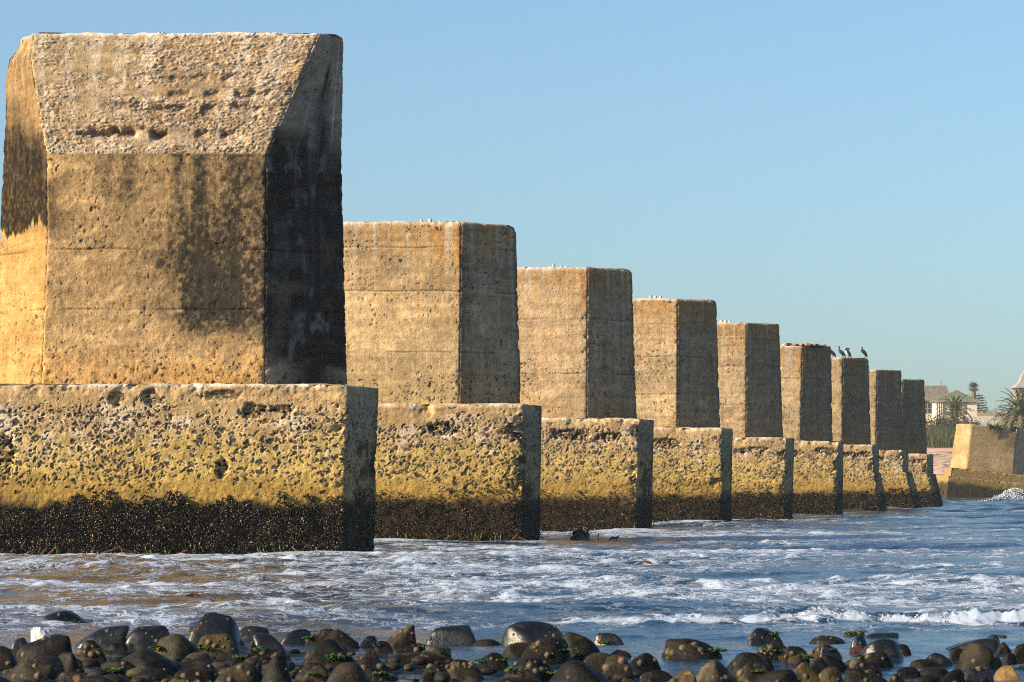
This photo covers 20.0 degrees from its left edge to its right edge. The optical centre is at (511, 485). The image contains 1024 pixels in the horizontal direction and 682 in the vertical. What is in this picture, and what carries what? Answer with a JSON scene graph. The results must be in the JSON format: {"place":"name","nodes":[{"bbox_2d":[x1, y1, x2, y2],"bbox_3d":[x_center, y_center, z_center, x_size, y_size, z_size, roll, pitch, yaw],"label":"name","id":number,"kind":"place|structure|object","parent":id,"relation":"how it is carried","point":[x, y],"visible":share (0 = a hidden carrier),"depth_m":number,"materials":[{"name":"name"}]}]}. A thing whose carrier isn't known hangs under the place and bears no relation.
{"place":"outdoors","nodes":[
{"label":"outdoors","id":0,"kind":"place"},
{"bbox_2d":[0,671,420,681],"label":"seabed","id":1,"kind":"structure","parent":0,"point":[3,679],"depth_m":24.89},
{"bbox_2d":[0,646,16,669],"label":"boulder","id":2,"kind":"object","parent":1,"relation":"on","point":[8,659],"visible":0.69,"depth_m":26.55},
{"bbox_2d":[11,638,27,649],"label":"boulder","id":3,"kind":"object","parent":1,"relation":"on","point":[18,644],"visible":0.45,"depth_m":29.77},
{"bbox_2d":[4,656,64,680],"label":"boulder","id":4,"kind":"object","parent":1,"relation":"on","point":[43,668],"visible":0.89,"depth_m":24.87,"materials":[{"name":"stone"}]},
{"bbox_2d":[31,627,53,641],"bbox_3d":[-5.005,1.620,31.000,0.282,0.227,0.204,0,0,22],"label":"froth lump","id":5,"kind":"object","parent":1,"relation":"on","point":[37,633],"visible":0.56,"depth_m":30.94,"materials":[{"name":"white"}]},
{"bbox_2d":[15,635,71,661],"bbox_3d":[-4.534,1.637,28.267,0.674,0.377,0.473,0,0,0],"label":"boulder","id":6,"kind":"object","parent":1,"relation":"on","point":[55,645],"visible":0.48,"depth_m":28.09,"materials":[{"name":"stone"}]},
{"bbox_2d":[42,610,86,622],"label":"boulder","id":7,"kind":"object","parent":1,"relation":"on","point":[66,615],"visible":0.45,"depth_m":33.79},
{"bbox_2d":[55,671,83,681],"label":"boulder","id":8,"kind":"object","parent":1,"relation":"on","point":[68,676],"visible":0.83,"depth_m":24.41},
{"bbox_2d":[58,652,84,672],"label":"boulder","id":9,"kind":"object","parent":1,"relation":"on","point":[71,662],"visible":0.48,"depth_m":25.96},
{"bbox_2d":[77,640,107,661],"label":"boulder","id":10,"kind":"object","parent":1,"relation":"on","point":[93,649],"visible":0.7,"depth_m":28.03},
{"bbox_2d":[78,676,113,681],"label":"boulder","id":11,"kind":"object","parent":1,"relation":"on","point":[95,679],"visible":1,"depth_m":23.49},
{"bbox_2d":[75,625,136,647],"bbox_3d":[-4.233,1.639,30.270,0.764,0.368,0.400,0,0,15],"label":"boulder","id":12,"kind":"object","parent":1,"relation":"on","point":[104,637],"visible":0.56,"depth_m":30.16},
{"bbox_2d":[100,660,135,678],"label":"boulder","id":13,"kind":"object","parent":1,"relation":"on","point":[120,667],"visible":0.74,"depth_m":25.42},
{"bbox_2d":[107,642,128,650],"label":"boulder","id":14,"kind":"object","parent":1,"relation":"on","point":[122,646],"visible":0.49,"depth_m":28.83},
{"bbox_2d":[98,648,177,672],"bbox_3d":[-3.311,1.642,26.153,0.841,0.359,0.596,0,0,0],"label":"boulder","id":15,"kind":"object","parent":1,"relation":"on","point":[145,658],"visible":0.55,"depth_m":26.05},
{"bbox_2d":[125,625,169,647],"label":"boulder","id":16,"kind":"object","parent":1,"relation":"on","point":[143,637],"visible":0.51,"depth_m":30.14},
{"bbox_2d":[133,668,174,680],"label":"boulder","id":17,"kind":"object","parent":1,"relation":"on","point":[160,674],"visible":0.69,"depth_m":25.02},
{"bbox_2d":[148,634,199,659],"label":"boulder","id":18,"kind":"object","parent":1,"relation":"on","point":[170,647],"visible":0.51,"depth_m":28.30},
{"bbox_2d":[0,32,378,554],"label":"bridge pier","id":19,"kind":"structure","parent":1,"relation":"on","point":[173,370],"depth_m":69.20,"materials":[{"name":"concrete"}]},
{"bbox_2d":[169,669,219,681],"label":"boulder","id":20,"kind":"object","parent":1,"relation":"on","point":[197,675],"visible":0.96,"depth_m":23.77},
{"bbox_2d":[177,657,217,670],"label":"boulder","id":21,"kind":"object","parent":1,"relation":"on","point":[201,663],"visible":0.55,"depth_m":26.15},
{"bbox_2d":[196,634,235,657],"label":"boulder","id":22,"kind":"object","parent":1,"relation":"on","point":[217,645],"visible":0.66,"depth_m":28.87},
{"bbox_2d":[188,612,247,654],"bbox_3d":[-2.975,1.572,29.252,0.711,0.593,0.493,0,0,0],"label":"boulder","id":23,"kind":"object","parent":1,"relation":"on","point":[210,623],"visible":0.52,"depth_m":29.12,"materials":[{"name":"stone"}]},
{"bbox_2d":[220,654,251,666],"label":"boulder","id":24,"kind":"object","parent":1,"relation":"on","point":[231,660],"visible":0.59,"depth_m":27.49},
{"bbox_2d":[215,662,261,681],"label":"boulder","id":25,"kind":"object","parent":1,"relation":"on","point":[244,672],"visible":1,"depth_m":23.64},
{"bbox_2d":[240,626,269,639],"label":"boulder","id":26,"kind":"object","parent":1,"relation":"on","point":[248,632],"visible":0.31,"depth_m":31.06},
{"bbox_2d":[249,647,278,659],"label":"boulder","id":27,"kind":"object","parent":1,"relation":"on","point":[262,651],"visible":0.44,"depth_m":28.28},
{"bbox_2d":[248,633,285,654],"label":"boulder","id":28,"kind":"object","parent":1,"relation":"on","point":[263,640],"visible":0.48,"depth_m":29.04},
{"bbox_2d":[261,650,291,681],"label":"boulder","id":29,"kind":"object","parent":1,"relation":"on","point":[277,669],"visible":1,"depth_m":23.63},
{"bbox_2d":[281,629,313,644],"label":"boulder","id":30,"kind":"object","parent":1,"relation":"on","point":[300,636],"visible":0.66,"depth_m":30.52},
{"bbox_2d":[295,662,330,681],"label":"boulder","id":31,"kind":"object","parent":1,"relation":"on","point":[307,667],"visible":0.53,"depth_m":25.35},
{"bbox_2d":[302,667,329,681],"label":"boulder","id":32,"kind":"object","parent":1,"relation":"on","point":[318,674],"visible":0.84,"depth_m":24.29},
{"bbox_2d":[305,629,332,644],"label":"boulder","id":33,"kind":"object","parent":1,"relation":"on","point":[320,635],"visible":0.38,"depth_m":30.51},
{"bbox_2d":[298,639,356,671],"bbox_3d":[-1.694,1.627,26.902,0.693,0.412,0.587,0,0,0],"label":"boulder","id":34,"kind":"object","parent":1,"relation":"on","point":[332,653],"visible":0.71,"depth_m":26.80,"materials":[{"name":"stone"}]},
{"bbox_2d":[325,629,359,648],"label":"boulder","id":35,"kind":"object","parent":1,"relation":"on","point":[340,637],"visible":0.41,"depth_m":29.87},
{"bbox_2d":[327,662,371,681],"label":"boulder","id":36,"kind":"object","parent":1,"relation":"on","point":[349,672],"visible":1,"depth_m":23.51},
{"bbox_2d":[359,636,377,646],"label":"boulder","id":37,"kind":"object","parent":1,"relation":"on","point":[367,641],"visible":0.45,"depth_m":30.07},
{"bbox_2d":[359,648,377,659],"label":"boulder","id":38,"kind":"object","parent":1,"relation":"on","point":[370,653],"visible":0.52,"depth_m":28.02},
{"bbox_2d":[357,657,392,673],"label":"boulder","id":39,"kind":"object","parent":1,"relation":"on","point":[376,664],"visible":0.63,"depth_m":26.09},
{"bbox_2d":[371,641,392,653],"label":"boulder","id":40,"kind":"object","parent":1,"relation":"on","point":[382,647],"visible":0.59,"depth_m":29.04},
{"bbox_2d":[371,671,399,681],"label":"boulder","id":41,"kind":"object","parent":1,"relation":"on","point":[382,676],"visible":1,"depth_m":24.37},
{"bbox_2d":[387,625,415,648],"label":"boulder","id":42,"kind":"object","parent":1,"relation":"on","point":[403,638],"visible":0.48,"depth_m":29.87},
{"bbox_2d":[404,643,431,651],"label":"boulder","id":43,"kind":"object","parent":1,"relation":"on","point":[418,647],"visible":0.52,"depth_m":29.02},
{"bbox_2d":[383,650,453,666],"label":"boulder","id":44,"kind":"object","parent":1,"relation":"on","point":[406,658],"visible":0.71,"depth_m":27.89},
{"bbox_2d":[421,664,447,680],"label":"boulder","id":45,"kind":"object","parent":1,"relation":"on","point":[430,672],"visible":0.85,"depth_m":25.75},
{"bbox_2d":[427,647,451,657],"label":"boulder","id":46,"kind":"object","parent":1,"relation":"on","point":[443,651],"visible":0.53,"depth_m":28.63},
{"bbox_2d":[343,218,543,540],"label":"bridge pier","id":47,"kind":"structure","parent":1,"relation":"on","point":[432,331],"depth_m":85.90,"materials":[{"name":"concrete"}]},
{"bbox_2d":[426,625,475,644],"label":"boulder","id":48,"kind":"object","parent":1,"relation":"on","point":[458,634],"visible":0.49,"depth_m":30.77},
{"bbox_2d":[445,659,484,679],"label":"boulder","id":49,"kind":"object","parent":1,"relation":"on","point":[459,669],"visible":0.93,"depth_m":26.07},
{"bbox_2d":[472,639,500,644],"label":"boulder","id":50,"kind":"object","parent":1,"relation":"on","point":[486,642],"visible":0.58,"depth_m":30.42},
{"bbox_2d":[473,653,508,670],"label":"boulder","id":51,"kind":"object","parent":1,"relation":"on","point":[498,661],"visible":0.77,"depth_m":27.30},
{"bbox_2d":[2,645,989,681],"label":"pebbles","id":52,"kind":"object","parent":1,"relation":"on","point":[932,674],"visible":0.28,"depth_m":26.16,"materials":[{"name":"stone"}]},
{"bbox_2d":[502,642,528,657],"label":"boulder","id":53,"kind":"object","parent":1,"relation":"on","point":[514,650],"visible":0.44,"depth_m":28.64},
{"bbox_2d":[502,657,557,681],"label":"boulder","id":54,"kind":"object","parent":1,"relation":"on","point":[535,668],"visible":0.92,"depth_m":25.75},
{"bbox_2d":[500,621,562,644],"bbox_3d":[0.244,1.631,30.682,0.818,0.396,0.512,0,0,0],"label":"boulder","id":55,"kind":"object","parent":1,"relation":"on","point":[528,632],"visible":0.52,"depth_m":30.60,"materials":[{"name":"stone"}]},
{"bbox_2d":[520,637,577,664],"bbox_3d":[0.339,1.643,28.004,0.592,0.358,0.374,0,0,0],"label":"boulder","id":56,"kind":"object","parent":1,"relation":"on","point":[552,650],"visible":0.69,"depth_m":27.91,"materials":[{"name":"stone"}]},
{"bbox_2d":[548,660,610,681],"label":"boulder","id":57,"kind":"object","parent":1,"relation":"on","point":[574,671],"visible":1,"depth_m":24.09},
{"bbox_2d":[562,632,599,660],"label":"boulder","id":58,"kind":"object","parent":1,"relation":"on","point":[585,646],"visible":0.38,"depth_m":28.27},
{"bbox_2d":[516,263,656,531],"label":"bridge pier","id":59,"kind":"structure","parent":1,"relation":"on","point":[577,350],"depth_m":102.90,"materials":[{"name":"concrete"}]},
{"bbox_2d":[583,652,609,670],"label":"boulder","id":60,"kind":"object","parent":1,"relation":"on","point":[597,661],"visible":0.46,"depth_m":27.30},
{"bbox_2d":[594,633,623,644],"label":"boulder","id":61,"kind":"object","parent":1,"relation":"on","point":[607,639],"visible":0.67,"depth_m":30.62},
{"bbox_2d":[602,655,635,681],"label":"boulder","id":62,"kind":"object","parent":1,"relation":"on","point":[612,665],"visible":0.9,"depth_m":25.62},
{"bbox_2d":[629,653,660,677],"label":"boulder","id":63,"kind":"object","parent":1,"relation":"on","point":[646,662],"visible":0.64,"depth_m":26.45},
{"bbox_2d":[639,670,672,681],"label":"boulder","id":64,"kind":"object","parent":1,"relation":"on","point":[663,676],"visible":0.79,"depth_m":24.32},
{"bbox_2d":[668,669,696,681],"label":"boulder","id":65,"kind":"object","parent":1,"relation":"on","point":[686,675],"visible":1,"depth_m":23.90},
{"bbox_2d":[633,295,733,522],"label":"bridge pier","id":66,"kind":"structure","parent":1,"relation":"on","point":[676,369],"depth_m":119.90,"materials":[{"name":"concrete"}]},
{"bbox_2d":[661,638,727,658],"bbox_3d":[1.750,1.653,28.280,0.702,0.324,0.382,0,0,8],"label":"boulder","id":67,"kind":"object","parent":1,"relation":"on","point":[685,648],"visible":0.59,"depth_m":28.21,"materials":[{"name":"stone"}]},
{"bbox_2d":[696,660,736,681],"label":"boulder","id":68,"kind":"object","parent":1,"relation":"on","point":[714,671],"visible":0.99,"depth_m":24.20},
{"bbox_2d":[727,652,770,678],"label":"boulder","id":69,"kind":"object","parent":1,"relation":"on","point":[738,662],"visible":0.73,"depth_m":25.93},
{"bbox_2d":[737,663,766,681],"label":"boulder","id":70,"kind":"object","parent":1,"relation":"on","point":[749,672],"visible":0.84,"depth_m":24.82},
{"bbox_2d":[717,320,795,518],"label":"bridge pier","id":71,"kind":"structure","parent":1,"relation":"on","point":[749,386],"depth_m":141.40,"materials":[{"name":"concrete"}]},
{"bbox_2d":[756,653,773,670],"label":"boulder","id":72,"kind":"object","parent":1,"relation":"on","point":[767,658],"visible":0.24,"depth_m":26.39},
{"bbox_2d":[747,628,783,644],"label":"boulder","id":73,"kind":"object","parent":1,"relation":"on","point":[762,636],"visible":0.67,"depth_m":31.08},
{"bbox_2d":[755,642,786,659],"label":"boulder","id":74,"kind":"object","parent":1,"relation":"on","point":[774,650],"visible":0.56,"depth_m":28.17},
{"bbox_2d":[755,669,799,681],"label":"boulder","id":75,"kind":"object","parent":1,"relation":"on","point":[784,675],"visible":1,"depth_m":24.05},
{"bbox_2d":[782,646,815,662],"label":"boulder","id":76,"kind":"object","parent":1,"relation":"on","point":[791,654],"visible":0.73,"depth_m":27.83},
{"bbox_2d":[794,662,819,681],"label":"boulder","id":77,"kind":"object","parent":1,"relation":"on","point":[804,671],"visible":0.85,"depth_m":24.39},
{"bbox_2d":[780,343,846,514],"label":"bridge pier","id":78,"kind":"structure","parent":1,"relation":"on","point":[806,383],"depth_m":160.40,"materials":[{"name":"concrete"}]},
{"bbox_2d":[809,645,821,659],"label":"boulder","id":79,"kind":"object","parent":1,"relation":"on","point":[815,652],"visible":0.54,"depth_m":28.24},
{"bbox_2d":[811,657,828,673],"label":"boulder","id":80,"kind":"object","parent":1,"relation":"on","point":[819,665],"visible":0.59,"depth_m":26.37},
{"bbox_2d":[809,635,845,644],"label":"boulder","id":81,"kind":"object","parent":1,"relation":"on","point":[823,640],"visible":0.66,"depth_m":31.19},
{"bbox_2d":[819,644,841,659],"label":"boulder","id":82,"kind":"object","parent":1,"relation":"on","point":[829,649],"visible":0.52,"depth_m":28.18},
{"bbox_2d":[819,667,842,681],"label":"boulder","id":83,"kind":"object","parent":1,"relation":"on","point":[830,674],"visible":1,"depth_m":24.28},
{"bbox_2d":[821,654,846,671],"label":"boulder","id":84,"kind":"object","parent":1,"relation":"on","point":[838,663],"visible":0.47,"depth_m":26.75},
{"bbox_2d":[843,630,866,635],"bbox_3d":[3.823,1.695,32.443,0.307,0.172,0.238,0,0,0],"label":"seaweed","id":85,"kind":"object","parent":1,"relation":"on","point":[854,633],"visible":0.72,"depth_m":32.39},
{"bbox_2d":[850,635,866,648],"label":"boulder","id":86,"kind":"object","parent":1,"relation":"on","point":[859,640],"visible":0.44,"depth_m":29.85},
{"bbox_2d":[831,357,887,510],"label":"bridge pier","id":87,"kind":"structure","parent":1,"relation":"on","point":[862,476],"depth_m":177.40,"materials":[{"name":"concrete"}]},
{"bbox_2d":[844,668,887,681],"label":"boulder","id":88,"kind":"object","parent":1,"relation":"on","point":[855,675],"visible":1,"depth_m":24.04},
{"bbox_2d":[854,661,882,676],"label":"boulder","id":89,"kind":"object","parent":1,"relation":"on","point":[871,667],"visible":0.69,"depth_m":26.07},
{"bbox_2d":[852,651,893,667],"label":"boulder","id":90,"kind":"object","parent":1,"relation":"on","point":[881,659],"visible":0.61,"depth_m":27.32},
{"bbox_2d":[864,632,898,637],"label":"boulder","id":91,"kind":"object","parent":1,"relation":"on","point":[885,634],"visible":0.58,"depth_m":31.93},
{"bbox_2d":[860,639,904,658],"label":"boulder","id":92,"kind":"object","parent":1,"relation":"on","point":[892,649],"visible":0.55,"depth_m":28.29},
{"bbox_2d":[869,369,921,507],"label":"bridge pier","id":93,"kind":"structure","parent":1,"relation":"on","point":[886,425],"depth_m":195.49,"materials":[{"name":"concrete"}]},
{"bbox_2d":[897,667,919,676],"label":"boulder","id":94,"kind":"object","parent":1,"relation":"on","point":[907,672],"visible":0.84,"depth_m":26.00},
{"bbox_2d":[910,659,933,666],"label":"boulder","id":95,"kind":"object","parent":1,"relation":"on","point":[922,663],"visible":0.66,"depth_m":27.39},
{"bbox_2d":[901,379,943,506],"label":"bridge pier","id":96,"kind":"structure","parent":1,"relation":"on","point":[920,468],"depth_m":214.38,"materials":[{"name":"concrete"}]},
{"bbox_2d":[926,653,952,666],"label":"boulder","id":97,"kind":"object","parent":1,"relation":"on","point":[937,659],"visible":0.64,"depth_m":27.48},
{"bbox_2d":[939,669,969,681],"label":"boulder","id":98,"kind":"object","parent":1,"relation":"on","point":[956,675],"visible":1,"depth_m":23.89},
{"bbox_2d":[949,648,962,659],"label":"boulder","id":99,"kind":"object","parent":1,"relation":"on","point":[955,654],"visible":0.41,"depth_m":28.02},
{"bbox_2d":[945,638,998,650],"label":"boulder","id":100,"kind":"object","parent":1,"relation":"on","point":[992,644],"visible":0.4,"depth_m":29.46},
{"bbox_2d":[956,643,1002,669],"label":"boulder","id":101,"kind":"object","parent":1,"relation":"on","point":[973,655],"visible":0.71,"depth_m":26.78,"materials":[{"name":"stone"}]},
{"bbox_2d":[936,424,1023,497],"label":"bridge pier","id":102,"kind":"structure","parent":1,"relation":"on","point":[985,463],"depth_m":320.30,"materials":[{"name":"concrete"}]},
{"bbox_2d":[966,666,993,681],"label":"boulder","id":103,"kind":"object","parent":1,"relation":"on","point":[977,673],"visible":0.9,"depth_m":25.29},
{"bbox_2d":[996,642,1011,653],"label":"boulder","id":104,"kind":"object","parent":1,"relation":"on","point":[1003,648],"visible":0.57,"depth_m":29.01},
{"bbox_2d":[994,665,1019,679],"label":"boulder","id":105,"kind":"object","parent":1,"relation":"on","point":[1006,673],"visible":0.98,"depth_m":25.62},
{"bbox_2d":[1002,653,1017,664],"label":"boulder","id":106,"kind":"object","parent":1,"relation":"on","point":[1009,658],"visible":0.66,"depth_m":27.33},
{"bbox_2d":[1014,643,1023,662],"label":"boulder","id":107,"kind":"object","parent":1,"relation":"on","point":[1019,651],"visible":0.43,"depth_m":27.65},
{"bbox_2d":[0,493,1023,681],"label":"sea water","id":108,"kind":"structure","parent":0,"point":[801,580],"depth_m":45.66,"materials":[{"name":"liquid"}]},
{"bbox_2d":[565,512,619,539],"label":"kelp","id":109,"kind":"object","parent":108,"relation":"on","point":[579,533],"visible":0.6,"depth_m":89.03},
{"bbox_2d":[0,0,1023,414],"label":"sky","id":110,"kind":"structure","parent":0,"point":[845,174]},
{"bbox_2d":[927,432,952,475],"bbox_3d":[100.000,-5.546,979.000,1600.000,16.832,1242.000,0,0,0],"label":"beach","id":111,"kind":"structure","parent":0,"point":[942,457],"depth_m":417.47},
{"bbox_2d":[924,383,949,427],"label":"house","id":112,"kind":"structure","parent":111,"relation":"on","point":[932,392],"depth_m":626.24,"materials":[{"name":"paint"}]},
{"bbox_2d":[925,415,953,429],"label":"bush","id":113,"kind":"object","parent":111,"relation":"on","point":[939,421],"visible":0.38,"depth_m":469.51,"materials":[{"name":"green plant"}]},
{"bbox_2d":[932,394,974,422],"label":"palm tree","id":114,"kind":"object","parent":111,"relation":"on","point":[954,409],"visible":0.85,"depth_m":499.25,"materials":[{"name":"green plant"}]},
{"bbox_2d":[929,390,978,422],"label":"house","id":115,"kind":"structure","parent":111,"relation":"on","point":[973,402],"depth_m":600.20,"materials":[{"name":"paint"}]},
{"bbox_2d":[967,381,978,398],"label":"palm tree","id":116,"kind":"object","parent":111,"relation":"on","point":[974,389],"visible":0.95,"depth_m":649.58,"materials":[{"name":"green plant"}]},
{"bbox_2d":[926,418,1023,447],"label":"reeds","id":117,"kind":"object","parent":111,"relation":"on","point":[942,437],"visible":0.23,"depth_m":440.54,"materials":[{"name":"green plant"}]},
{"bbox_2d":[967,416,1015,425],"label":"fence","id":118,"kind":"object","parent":111,"relation":"on","point":[983,419],"visible":0.29,"depth_m":540.04,"materials":[{"name":"paint"}]},
{"bbox_2d":[989,387,1023,429],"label":"palm tree","id":119,"kind":"object","parent":111,"relation":"on","point":[1017,413],"visible":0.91,"depth_m":451.16,"materials":[{"name":"green plant"}]},
{"bbox_2d":[1010,371,1023,405],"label":"tower","id":120,"kind":"structure","parent":111,"relation":"on","point":[1019,385],"depth_m":640.88,"materials":[{"name":"paint"}]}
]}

